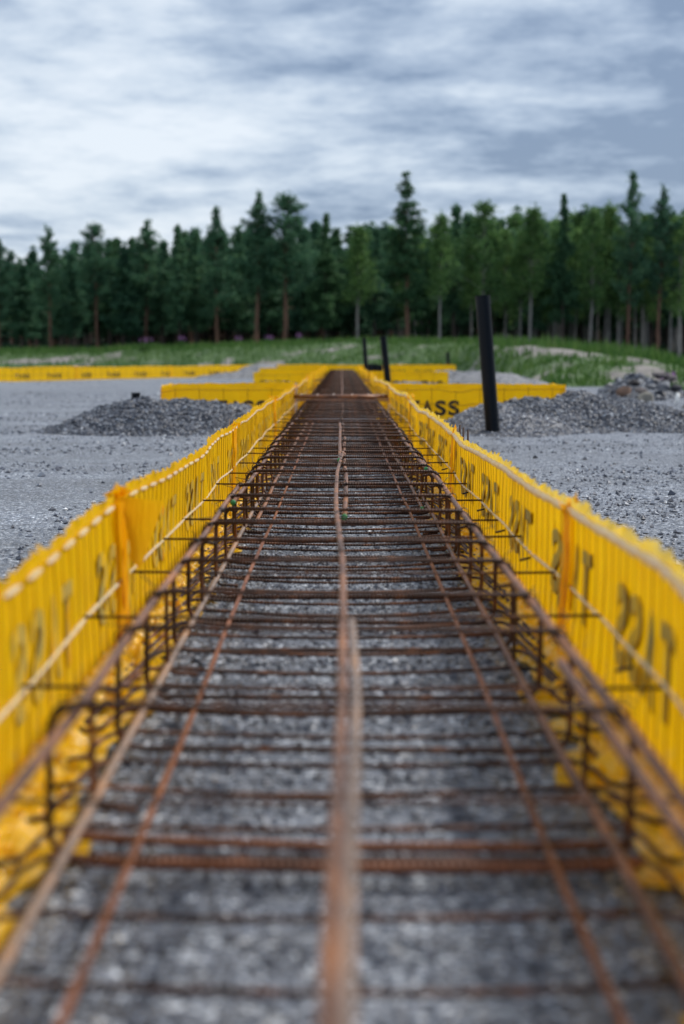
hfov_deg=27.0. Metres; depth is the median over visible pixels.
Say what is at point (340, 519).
tie rod
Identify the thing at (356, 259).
birch tree
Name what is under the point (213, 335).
pine tree
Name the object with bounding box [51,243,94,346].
pine tree
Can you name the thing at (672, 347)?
birch tree
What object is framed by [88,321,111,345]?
spruce tree
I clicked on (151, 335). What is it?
pine tree
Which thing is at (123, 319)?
pine tree
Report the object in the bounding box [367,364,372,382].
corrugated pipe
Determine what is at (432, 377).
formwork panel
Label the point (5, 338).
wood
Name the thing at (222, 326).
spruce tree
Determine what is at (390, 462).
tie rod
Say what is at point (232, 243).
spruce tree
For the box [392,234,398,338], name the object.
birch tree
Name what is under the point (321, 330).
pine tree
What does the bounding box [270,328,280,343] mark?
spruce tree
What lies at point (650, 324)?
spruce tree
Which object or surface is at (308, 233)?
pine tree
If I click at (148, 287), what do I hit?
pine tree
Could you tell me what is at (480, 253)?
birch tree
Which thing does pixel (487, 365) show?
corrugated pipe
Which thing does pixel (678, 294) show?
birch tree
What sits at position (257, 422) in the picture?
formwork panel
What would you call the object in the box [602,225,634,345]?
birch tree
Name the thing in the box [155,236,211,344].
pine tree
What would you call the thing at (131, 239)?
spruce tree
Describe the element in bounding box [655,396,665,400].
boulder
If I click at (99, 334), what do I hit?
pine tree
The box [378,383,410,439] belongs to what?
formwork panel
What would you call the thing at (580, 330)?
pine tree
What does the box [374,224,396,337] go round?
birch tree
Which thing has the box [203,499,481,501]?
tie rod
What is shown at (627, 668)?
rod end
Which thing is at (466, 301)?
birch tree
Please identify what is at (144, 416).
gravel mound
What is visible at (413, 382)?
gravel mound
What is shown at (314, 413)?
tie rod
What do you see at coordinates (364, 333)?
pine tree
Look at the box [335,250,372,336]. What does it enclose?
pine tree
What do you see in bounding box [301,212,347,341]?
spruce tree
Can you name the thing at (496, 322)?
spruce tree
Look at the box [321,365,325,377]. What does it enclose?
formwork panel
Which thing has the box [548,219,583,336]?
birch tree
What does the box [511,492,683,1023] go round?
formwork panel
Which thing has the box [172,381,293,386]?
formwork panel
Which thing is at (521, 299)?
birch tree
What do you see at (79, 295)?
pine tree
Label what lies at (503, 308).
birch tree
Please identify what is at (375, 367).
corrugated pipe
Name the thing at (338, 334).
pine tree
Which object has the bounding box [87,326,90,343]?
pine tree
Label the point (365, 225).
pine tree
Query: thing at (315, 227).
pine tree
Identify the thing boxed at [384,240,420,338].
birch tree
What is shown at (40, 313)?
tree
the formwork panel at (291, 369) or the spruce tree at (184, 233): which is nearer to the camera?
the formwork panel at (291, 369)
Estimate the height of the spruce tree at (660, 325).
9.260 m
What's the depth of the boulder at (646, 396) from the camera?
16.25 m
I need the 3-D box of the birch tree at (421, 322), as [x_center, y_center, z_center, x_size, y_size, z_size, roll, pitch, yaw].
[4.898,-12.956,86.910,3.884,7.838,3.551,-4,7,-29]
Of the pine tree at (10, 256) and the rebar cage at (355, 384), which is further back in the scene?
the pine tree at (10, 256)
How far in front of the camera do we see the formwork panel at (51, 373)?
29.22 m
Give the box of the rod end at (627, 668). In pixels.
[615,666,632,672]
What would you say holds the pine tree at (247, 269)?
on the grassy bank
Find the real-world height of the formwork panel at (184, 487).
0.316 m
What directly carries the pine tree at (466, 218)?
on the grassy bank
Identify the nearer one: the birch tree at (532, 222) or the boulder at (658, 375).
the boulder at (658, 375)
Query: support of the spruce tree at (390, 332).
on the ground at (24, 502)
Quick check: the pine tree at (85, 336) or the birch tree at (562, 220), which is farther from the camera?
the pine tree at (85, 336)
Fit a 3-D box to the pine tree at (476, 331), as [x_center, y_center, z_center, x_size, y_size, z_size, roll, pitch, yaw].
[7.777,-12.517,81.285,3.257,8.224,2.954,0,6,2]
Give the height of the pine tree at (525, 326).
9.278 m
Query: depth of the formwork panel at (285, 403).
9.79 m
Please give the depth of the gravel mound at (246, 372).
32.16 m
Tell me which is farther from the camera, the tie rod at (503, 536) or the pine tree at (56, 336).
the pine tree at (56, 336)
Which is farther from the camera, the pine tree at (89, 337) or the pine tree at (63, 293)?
the pine tree at (89, 337)
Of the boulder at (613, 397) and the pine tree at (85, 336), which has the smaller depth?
the boulder at (613, 397)
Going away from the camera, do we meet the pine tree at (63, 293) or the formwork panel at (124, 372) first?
the formwork panel at (124, 372)
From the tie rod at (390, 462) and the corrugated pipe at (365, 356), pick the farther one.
the corrugated pipe at (365, 356)
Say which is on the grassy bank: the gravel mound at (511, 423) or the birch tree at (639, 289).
the birch tree at (639, 289)
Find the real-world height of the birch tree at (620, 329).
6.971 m
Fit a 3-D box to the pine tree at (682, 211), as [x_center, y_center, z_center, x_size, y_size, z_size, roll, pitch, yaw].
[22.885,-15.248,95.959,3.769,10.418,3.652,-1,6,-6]
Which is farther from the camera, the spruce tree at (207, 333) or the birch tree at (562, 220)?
the spruce tree at (207, 333)
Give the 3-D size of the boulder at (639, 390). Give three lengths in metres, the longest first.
0.231 x 0.142 x 0.084 m
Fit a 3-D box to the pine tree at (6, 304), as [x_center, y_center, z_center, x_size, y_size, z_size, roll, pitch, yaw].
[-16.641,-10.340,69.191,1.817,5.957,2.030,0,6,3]
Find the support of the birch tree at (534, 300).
on the grassy bank
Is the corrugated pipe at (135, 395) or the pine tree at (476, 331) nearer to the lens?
the corrugated pipe at (135, 395)
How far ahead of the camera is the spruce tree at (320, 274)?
73.45 m
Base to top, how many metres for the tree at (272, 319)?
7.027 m
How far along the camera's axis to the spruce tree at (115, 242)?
81.68 m
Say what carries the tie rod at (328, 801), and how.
attached to the formwork panel at (625, 583)
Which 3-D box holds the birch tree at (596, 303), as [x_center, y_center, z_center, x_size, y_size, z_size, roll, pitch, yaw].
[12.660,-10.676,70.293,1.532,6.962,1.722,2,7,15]
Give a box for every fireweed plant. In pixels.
[137,338,149,351]
[175,336,186,346]
[655,371,683,390]
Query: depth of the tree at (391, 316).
77.94 m
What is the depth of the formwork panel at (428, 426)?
6.20 m
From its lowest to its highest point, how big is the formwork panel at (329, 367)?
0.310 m
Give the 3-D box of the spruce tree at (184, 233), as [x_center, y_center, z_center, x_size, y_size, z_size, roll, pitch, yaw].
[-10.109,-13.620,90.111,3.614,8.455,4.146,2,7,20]
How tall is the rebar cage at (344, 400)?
0.175 m
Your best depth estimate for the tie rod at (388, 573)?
2.66 m
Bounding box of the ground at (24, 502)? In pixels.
[0,378,683,1023]
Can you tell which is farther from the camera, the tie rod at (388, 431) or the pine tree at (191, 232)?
the pine tree at (191, 232)
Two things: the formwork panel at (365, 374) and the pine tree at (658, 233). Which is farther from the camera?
the pine tree at (658, 233)
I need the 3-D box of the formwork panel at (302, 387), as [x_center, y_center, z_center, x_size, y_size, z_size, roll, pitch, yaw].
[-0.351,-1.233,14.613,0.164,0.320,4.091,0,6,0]
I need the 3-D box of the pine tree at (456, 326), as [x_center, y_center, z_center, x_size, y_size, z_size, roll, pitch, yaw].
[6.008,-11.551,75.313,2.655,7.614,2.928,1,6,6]
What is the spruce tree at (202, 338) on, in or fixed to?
on the ground at (24, 502)
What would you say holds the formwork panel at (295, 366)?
on the ground at (24, 502)
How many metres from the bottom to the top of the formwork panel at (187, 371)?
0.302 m
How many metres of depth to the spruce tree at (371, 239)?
76.55 m
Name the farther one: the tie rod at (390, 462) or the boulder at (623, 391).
the boulder at (623, 391)
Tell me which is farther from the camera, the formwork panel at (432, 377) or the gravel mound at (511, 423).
the formwork panel at (432, 377)
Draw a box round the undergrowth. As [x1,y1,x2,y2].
[2,338,683,358]
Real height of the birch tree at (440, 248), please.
7.210 m
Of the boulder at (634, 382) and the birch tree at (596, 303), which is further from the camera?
the birch tree at (596, 303)
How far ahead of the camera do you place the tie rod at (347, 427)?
8.07 m
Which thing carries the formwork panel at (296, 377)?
on the ground at (24, 502)
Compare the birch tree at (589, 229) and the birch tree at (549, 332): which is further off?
the birch tree at (549, 332)
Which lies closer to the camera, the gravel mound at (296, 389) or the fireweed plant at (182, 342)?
the gravel mound at (296, 389)
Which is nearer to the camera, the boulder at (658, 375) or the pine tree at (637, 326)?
the boulder at (658, 375)
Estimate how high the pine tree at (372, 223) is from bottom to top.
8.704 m
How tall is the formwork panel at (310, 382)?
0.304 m
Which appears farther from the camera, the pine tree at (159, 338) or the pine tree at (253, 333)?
the pine tree at (159, 338)
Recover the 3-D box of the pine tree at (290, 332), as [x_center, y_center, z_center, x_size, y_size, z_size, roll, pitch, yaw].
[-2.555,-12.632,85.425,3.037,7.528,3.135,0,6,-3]
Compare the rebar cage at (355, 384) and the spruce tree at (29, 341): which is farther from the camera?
the spruce tree at (29, 341)
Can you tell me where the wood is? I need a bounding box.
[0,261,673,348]
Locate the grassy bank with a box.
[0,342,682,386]
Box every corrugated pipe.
[131,392,140,398]
[362,338,367,370]
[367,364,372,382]
[373,364,377,370]
[380,336,390,382]
[446,352,449,364]
[475,295,499,431]
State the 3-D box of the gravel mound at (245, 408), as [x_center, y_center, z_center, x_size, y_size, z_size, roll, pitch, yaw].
[-0.924,-0.743,10.950,0.979,0.209,1.530,0,6,0]
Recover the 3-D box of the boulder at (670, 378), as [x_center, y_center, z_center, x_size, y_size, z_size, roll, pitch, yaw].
[4.140,-1.685,17.973,0.192,0.082,0.168,-7,-4,-7]
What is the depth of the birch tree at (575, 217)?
90.36 m
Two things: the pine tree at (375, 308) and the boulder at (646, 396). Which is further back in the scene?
the pine tree at (375, 308)
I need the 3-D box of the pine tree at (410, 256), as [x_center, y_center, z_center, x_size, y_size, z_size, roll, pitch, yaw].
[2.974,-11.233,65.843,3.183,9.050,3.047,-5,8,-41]
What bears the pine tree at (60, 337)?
on the ground at (24, 502)
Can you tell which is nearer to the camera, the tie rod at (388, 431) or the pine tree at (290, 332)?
the tie rod at (388, 431)
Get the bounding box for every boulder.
[607,395,620,399]
[616,386,631,396]
[628,379,639,385]
[634,387,647,393]
[637,391,653,401]
[647,383,656,389]
[651,372,667,378]
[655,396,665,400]
[656,380,669,389]
[662,375,676,381]
[671,384,681,392]
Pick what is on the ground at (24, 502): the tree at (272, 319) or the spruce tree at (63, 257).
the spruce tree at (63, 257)
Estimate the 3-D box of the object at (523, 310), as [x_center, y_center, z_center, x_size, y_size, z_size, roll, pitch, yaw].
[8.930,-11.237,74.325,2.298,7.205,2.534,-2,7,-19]
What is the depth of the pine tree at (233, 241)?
79.23 m
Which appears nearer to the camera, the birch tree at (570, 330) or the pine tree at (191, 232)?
the pine tree at (191, 232)
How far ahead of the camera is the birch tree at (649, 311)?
70.14 m
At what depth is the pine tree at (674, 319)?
73.44 m
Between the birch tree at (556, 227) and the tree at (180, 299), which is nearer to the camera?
the tree at (180, 299)
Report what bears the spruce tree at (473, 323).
on the grassy bank
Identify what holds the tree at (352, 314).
on the grassy bank
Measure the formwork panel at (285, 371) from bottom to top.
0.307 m
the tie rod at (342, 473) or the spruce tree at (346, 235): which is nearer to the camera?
the tie rod at (342, 473)
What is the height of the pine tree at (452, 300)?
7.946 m
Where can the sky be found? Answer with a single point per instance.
(116, 115)
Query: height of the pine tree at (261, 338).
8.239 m
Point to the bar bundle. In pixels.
(352, 395)
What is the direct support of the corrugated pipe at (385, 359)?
on the ground at (24, 502)
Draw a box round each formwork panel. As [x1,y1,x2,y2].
[0,366,77,381]
[0,481,173,946]
[78,366,172,379]
[119,420,258,645]
[161,384,290,407]
[172,364,252,377]
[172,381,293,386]
[233,395,288,499]
[253,371,312,383]
[257,370,313,378]
[259,367,319,371]
[274,382,297,437]
[277,364,324,367]
[297,374,312,409]
[298,364,407,372]
[307,372,314,393]
[314,368,321,387]
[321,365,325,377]
[358,365,363,379]
[359,364,455,371]
[363,369,367,386]
[368,371,374,393]
[372,371,448,383]
[374,375,389,411]
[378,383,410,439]
[389,383,550,412]
[394,384,565,419]
[400,393,453,501]
[427,424,567,645]
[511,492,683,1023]
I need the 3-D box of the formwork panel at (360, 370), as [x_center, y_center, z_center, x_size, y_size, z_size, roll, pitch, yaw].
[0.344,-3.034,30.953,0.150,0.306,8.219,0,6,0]
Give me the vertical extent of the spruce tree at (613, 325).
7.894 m
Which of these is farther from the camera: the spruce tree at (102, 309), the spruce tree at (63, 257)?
the spruce tree at (63, 257)
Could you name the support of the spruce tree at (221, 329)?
on the ground at (24, 502)
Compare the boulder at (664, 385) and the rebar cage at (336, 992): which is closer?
the rebar cage at (336, 992)
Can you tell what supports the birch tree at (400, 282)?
on the grassy bank
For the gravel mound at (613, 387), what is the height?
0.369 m
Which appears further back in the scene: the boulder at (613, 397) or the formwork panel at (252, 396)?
the boulder at (613, 397)
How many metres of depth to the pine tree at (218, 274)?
68.01 m
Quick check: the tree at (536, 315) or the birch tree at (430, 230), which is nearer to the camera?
the tree at (536, 315)
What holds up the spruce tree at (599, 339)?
on the grassy bank
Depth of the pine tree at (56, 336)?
94.73 m
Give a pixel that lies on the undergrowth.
(662, 346)
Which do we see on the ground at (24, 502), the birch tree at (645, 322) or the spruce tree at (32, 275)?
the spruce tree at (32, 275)
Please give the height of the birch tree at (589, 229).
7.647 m
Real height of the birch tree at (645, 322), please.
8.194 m
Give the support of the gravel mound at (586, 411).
on the ground at (24, 502)
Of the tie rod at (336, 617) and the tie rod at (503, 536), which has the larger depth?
the tie rod at (503, 536)
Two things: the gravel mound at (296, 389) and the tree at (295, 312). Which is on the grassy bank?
the tree at (295, 312)
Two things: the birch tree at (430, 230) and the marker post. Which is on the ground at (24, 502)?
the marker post
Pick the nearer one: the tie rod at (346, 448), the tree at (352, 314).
the tie rod at (346, 448)
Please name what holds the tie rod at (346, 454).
attached to the formwork panel at (428, 426)
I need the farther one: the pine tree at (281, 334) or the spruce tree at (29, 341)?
the spruce tree at (29, 341)
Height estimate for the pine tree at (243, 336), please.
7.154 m
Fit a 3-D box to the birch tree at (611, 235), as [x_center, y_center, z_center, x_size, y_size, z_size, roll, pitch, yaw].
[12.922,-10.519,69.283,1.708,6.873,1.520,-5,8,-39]
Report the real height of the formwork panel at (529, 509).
0.296 m
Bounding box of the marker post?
[676,393,678,403]
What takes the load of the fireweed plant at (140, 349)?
on the grassy bank
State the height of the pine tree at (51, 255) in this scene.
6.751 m
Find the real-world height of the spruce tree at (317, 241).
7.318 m
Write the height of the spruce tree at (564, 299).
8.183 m
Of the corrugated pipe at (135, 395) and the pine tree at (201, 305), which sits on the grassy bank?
the pine tree at (201, 305)
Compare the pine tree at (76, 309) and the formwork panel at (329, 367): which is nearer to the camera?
the formwork panel at (329, 367)
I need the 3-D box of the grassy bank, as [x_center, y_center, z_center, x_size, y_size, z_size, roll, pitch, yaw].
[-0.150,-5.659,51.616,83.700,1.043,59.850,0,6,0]
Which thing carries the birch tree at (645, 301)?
on the grassy bank
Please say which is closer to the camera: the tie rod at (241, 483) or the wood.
the tie rod at (241, 483)
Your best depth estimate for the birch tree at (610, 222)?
68.72 m
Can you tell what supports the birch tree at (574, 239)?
on the grassy bank
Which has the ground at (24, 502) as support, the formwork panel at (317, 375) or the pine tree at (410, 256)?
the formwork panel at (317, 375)
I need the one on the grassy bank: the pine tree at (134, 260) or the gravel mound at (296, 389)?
the pine tree at (134, 260)
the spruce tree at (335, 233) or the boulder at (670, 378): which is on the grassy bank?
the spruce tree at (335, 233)
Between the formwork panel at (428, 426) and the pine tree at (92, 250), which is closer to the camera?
the formwork panel at (428, 426)
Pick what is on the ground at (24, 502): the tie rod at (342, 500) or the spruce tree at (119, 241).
the spruce tree at (119, 241)
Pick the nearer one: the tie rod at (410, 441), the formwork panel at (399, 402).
the tie rod at (410, 441)
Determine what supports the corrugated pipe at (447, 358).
on the grassy bank
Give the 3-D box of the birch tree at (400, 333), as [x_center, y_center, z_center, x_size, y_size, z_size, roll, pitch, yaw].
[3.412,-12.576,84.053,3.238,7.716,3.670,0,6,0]
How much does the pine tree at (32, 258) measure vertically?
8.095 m
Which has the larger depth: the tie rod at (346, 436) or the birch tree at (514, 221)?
the birch tree at (514, 221)
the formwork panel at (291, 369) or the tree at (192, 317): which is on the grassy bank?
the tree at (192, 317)
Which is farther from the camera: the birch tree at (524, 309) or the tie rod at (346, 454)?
the birch tree at (524, 309)
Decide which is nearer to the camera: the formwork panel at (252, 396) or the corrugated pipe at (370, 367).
the formwork panel at (252, 396)
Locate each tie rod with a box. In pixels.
[13,797,675,804]
[21,684,663,690]
[83,614,599,618]
[132,571,554,574]
[163,535,520,539]
[183,518,497,520]
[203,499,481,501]
[216,483,466,484]
[229,472,454,473]
[238,462,447,463]
[247,453,439,455]
[253,448,430,448]
[258,440,426,441]
[264,435,419,436]
[272,427,409,427]
[276,421,407,422]
[286,413,397,413]
[367,430,413,431]
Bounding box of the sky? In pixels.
[0,0,683,270]
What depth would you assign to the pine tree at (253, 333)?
76.06 m
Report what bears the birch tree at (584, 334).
on the ground at (24, 502)
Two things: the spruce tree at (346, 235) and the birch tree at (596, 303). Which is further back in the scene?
the spruce tree at (346, 235)
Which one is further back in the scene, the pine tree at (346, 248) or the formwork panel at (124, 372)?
the pine tree at (346, 248)
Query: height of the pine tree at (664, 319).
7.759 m
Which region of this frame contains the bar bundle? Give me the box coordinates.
[294,393,387,397]
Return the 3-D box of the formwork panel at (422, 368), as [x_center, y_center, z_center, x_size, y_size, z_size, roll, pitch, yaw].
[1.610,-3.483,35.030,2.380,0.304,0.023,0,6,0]
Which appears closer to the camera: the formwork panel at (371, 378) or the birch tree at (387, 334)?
the formwork panel at (371, 378)
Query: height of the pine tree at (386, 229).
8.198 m
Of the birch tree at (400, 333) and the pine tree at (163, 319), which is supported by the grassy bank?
the pine tree at (163, 319)
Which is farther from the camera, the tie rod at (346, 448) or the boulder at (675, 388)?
the boulder at (675, 388)
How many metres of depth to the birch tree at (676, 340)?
80.35 m
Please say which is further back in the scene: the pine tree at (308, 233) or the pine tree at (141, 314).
the pine tree at (308, 233)
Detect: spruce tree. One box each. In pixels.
[4,257,28,341]
[16,264,48,348]
[24,257,31,346]
[46,249,67,348]
[86,239,120,345]
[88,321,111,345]
[94,238,120,346]
[110,237,135,344]
[114,237,125,344]
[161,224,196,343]
[168,230,188,343]
[172,252,187,344]
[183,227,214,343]
[200,324,211,343]
[202,241,219,344]
[206,254,235,342]
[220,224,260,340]
[220,228,230,344]
[226,226,240,342]
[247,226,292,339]
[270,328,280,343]
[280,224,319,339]
[299,239,347,339]
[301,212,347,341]
[313,240,319,338]
[315,227,346,339]
[341,225,351,339]
[346,230,396,337]
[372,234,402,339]
[389,320,395,338]
[399,240,459,339]
[462,226,498,334]
[466,226,524,338]
[541,192,584,343]
[567,223,614,345]
[570,207,602,342]
[571,213,640,342]
[622,318,655,345]
[626,212,665,349]
[639,215,665,348]
[660,214,675,347]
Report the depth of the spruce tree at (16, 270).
96.02 m
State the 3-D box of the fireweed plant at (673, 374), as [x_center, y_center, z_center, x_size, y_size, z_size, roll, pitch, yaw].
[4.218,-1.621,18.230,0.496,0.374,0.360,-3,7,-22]
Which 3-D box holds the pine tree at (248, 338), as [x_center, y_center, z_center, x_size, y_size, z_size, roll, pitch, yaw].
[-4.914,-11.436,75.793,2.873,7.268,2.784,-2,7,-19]
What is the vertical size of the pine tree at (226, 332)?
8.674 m
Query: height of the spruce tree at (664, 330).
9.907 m
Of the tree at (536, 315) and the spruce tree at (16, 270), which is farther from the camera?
the spruce tree at (16, 270)
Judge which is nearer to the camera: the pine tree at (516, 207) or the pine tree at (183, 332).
the pine tree at (183, 332)
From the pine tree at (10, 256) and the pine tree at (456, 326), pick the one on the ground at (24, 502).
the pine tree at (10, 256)
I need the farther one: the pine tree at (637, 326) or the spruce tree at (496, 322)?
the pine tree at (637, 326)
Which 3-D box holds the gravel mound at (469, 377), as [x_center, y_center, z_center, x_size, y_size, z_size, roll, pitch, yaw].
[2.540,-2.426,25.689,3.680,0.320,5.600,0,6,0]
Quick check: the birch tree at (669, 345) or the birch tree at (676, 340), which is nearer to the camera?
the birch tree at (669, 345)
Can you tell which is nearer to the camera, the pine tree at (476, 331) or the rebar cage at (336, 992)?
the rebar cage at (336, 992)
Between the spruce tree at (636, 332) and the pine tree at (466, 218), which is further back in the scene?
the spruce tree at (636, 332)
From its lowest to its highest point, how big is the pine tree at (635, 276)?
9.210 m
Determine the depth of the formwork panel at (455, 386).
12.57 m
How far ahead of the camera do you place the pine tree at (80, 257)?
82.63 m
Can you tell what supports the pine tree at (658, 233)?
on the grassy bank
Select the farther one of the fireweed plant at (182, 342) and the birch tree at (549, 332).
the birch tree at (549, 332)
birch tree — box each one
[335,222,385,338]
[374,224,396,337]
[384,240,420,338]
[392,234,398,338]
[394,239,433,337]
[398,237,408,337]
[413,237,432,339]
[423,209,461,337]
[423,222,462,338]
[447,198,518,305]
[457,238,485,337]
[487,226,526,338]
[502,212,525,338]
[506,231,542,340]
[507,202,554,339]
[510,236,533,331]
[522,228,550,338]
[537,229,569,338]
[546,220,551,338]
[548,214,574,259]
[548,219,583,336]
[549,221,574,340]
[561,207,583,340]
[564,226,589,340]
[567,232,582,341]
[568,204,625,344]
[577,228,586,343]
[585,198,626,343]
[586,224,603,341]
[595,227,613,343]
[596,230,637,345]
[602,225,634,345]
[625,224,652,347]
[630,212,660,349]
[633,228,664,349]
[644,226,658,345]
[649,213,683,356]
[657,233,683,352]
[662,228,681,352]
[668,213,680,352]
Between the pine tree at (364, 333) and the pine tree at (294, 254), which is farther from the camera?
the pine tree at (364, 333)
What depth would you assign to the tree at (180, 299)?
68.92 m
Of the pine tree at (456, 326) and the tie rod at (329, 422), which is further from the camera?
the pine tree at (456, 326)
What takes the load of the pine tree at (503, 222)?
on the grassy bank
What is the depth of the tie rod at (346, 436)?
7.15 m
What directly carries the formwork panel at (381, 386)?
on the ground at (24, 502)
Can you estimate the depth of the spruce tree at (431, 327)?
71.07 m
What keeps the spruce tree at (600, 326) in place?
on the grassy bank
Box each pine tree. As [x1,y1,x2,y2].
[0,240,19,347]
[0,247,24,348]
[5,259,42,348]
[11,245,45,345]
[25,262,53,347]
[31,223,67,347]
[44,265,58,343]
[45,257,63,347]
[46,259,87,348]
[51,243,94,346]
[53,252,89,346]
[54,250,94,346]
[70,240,88,348]
[71,220,117,346]
[81,248,95,347]
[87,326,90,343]
[88,243,108,347]
[98,241,142,346]
[117,237,168,343]
[122,217,167,343]
[128,238,156,344]
[137,311,158,344]
[141,239,184,345]
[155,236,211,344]
[156,247,170,344]
[161,253,177,346]
[172,238,188,342]
[182,226,209,344]
[183,231,214,343]
[195,205,243,344]
[205,233,221,343]
[210,245,232,343]
[227,189,279,342]
[228,228,265,342]
[228,233,283,341]
[229,232,265,342]
[233,258,266,341]
[252,189,319,340]
[259,226,283,341]
[270,239,290,343]
[277,242,309,338]
[283,226,319,341]
[309,220,321,339]
[310,239,339,338]
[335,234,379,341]
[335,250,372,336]
[336,268,372,335]
[337,246,349,337]
[340,238,373,264]
[351,222,376,336]
[354,225,400,339]
[366,221,390,336]
[371,171,435,339]
[372,222,404,335]
[434,203,476,338]
[441,227,467,338]
[449,212,488,338]
[460,223,480,339]
[489,218,506,337]
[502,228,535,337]
[506,204,527,336]
[515,213,552,340]
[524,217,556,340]
[567,203,592,341]
[608,170,653,344]
[623,312,640,346]
[633,183,683,350]
[651,222,682,351]
[655,254,683,354]
[680,208,683,345]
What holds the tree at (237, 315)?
on the grassy bank
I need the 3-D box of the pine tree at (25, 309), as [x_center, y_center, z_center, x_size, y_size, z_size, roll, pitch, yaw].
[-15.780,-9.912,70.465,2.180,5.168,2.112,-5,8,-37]
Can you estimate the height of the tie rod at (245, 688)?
0.008 m
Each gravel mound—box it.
[30,395,246,436]
[155,381,297,394]
[196,364,280,378]
[228,402,251,412]
[393,381,468,383]
[434,369,548,384]
[446,402,587,437]
[504,389,683,433]
[597,372,683,398]
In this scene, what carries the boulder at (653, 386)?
on the gravel mound at (613, 387)
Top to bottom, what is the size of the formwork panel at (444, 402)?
0.298 m
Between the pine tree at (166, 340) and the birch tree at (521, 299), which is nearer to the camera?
the birch tree at (521, 299)
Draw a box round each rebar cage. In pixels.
[0,400,683,1023]
[296,398,388,418]
[303,369,381,416]
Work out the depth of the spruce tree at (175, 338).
100.69 m
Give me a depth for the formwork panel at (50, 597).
1.93 m

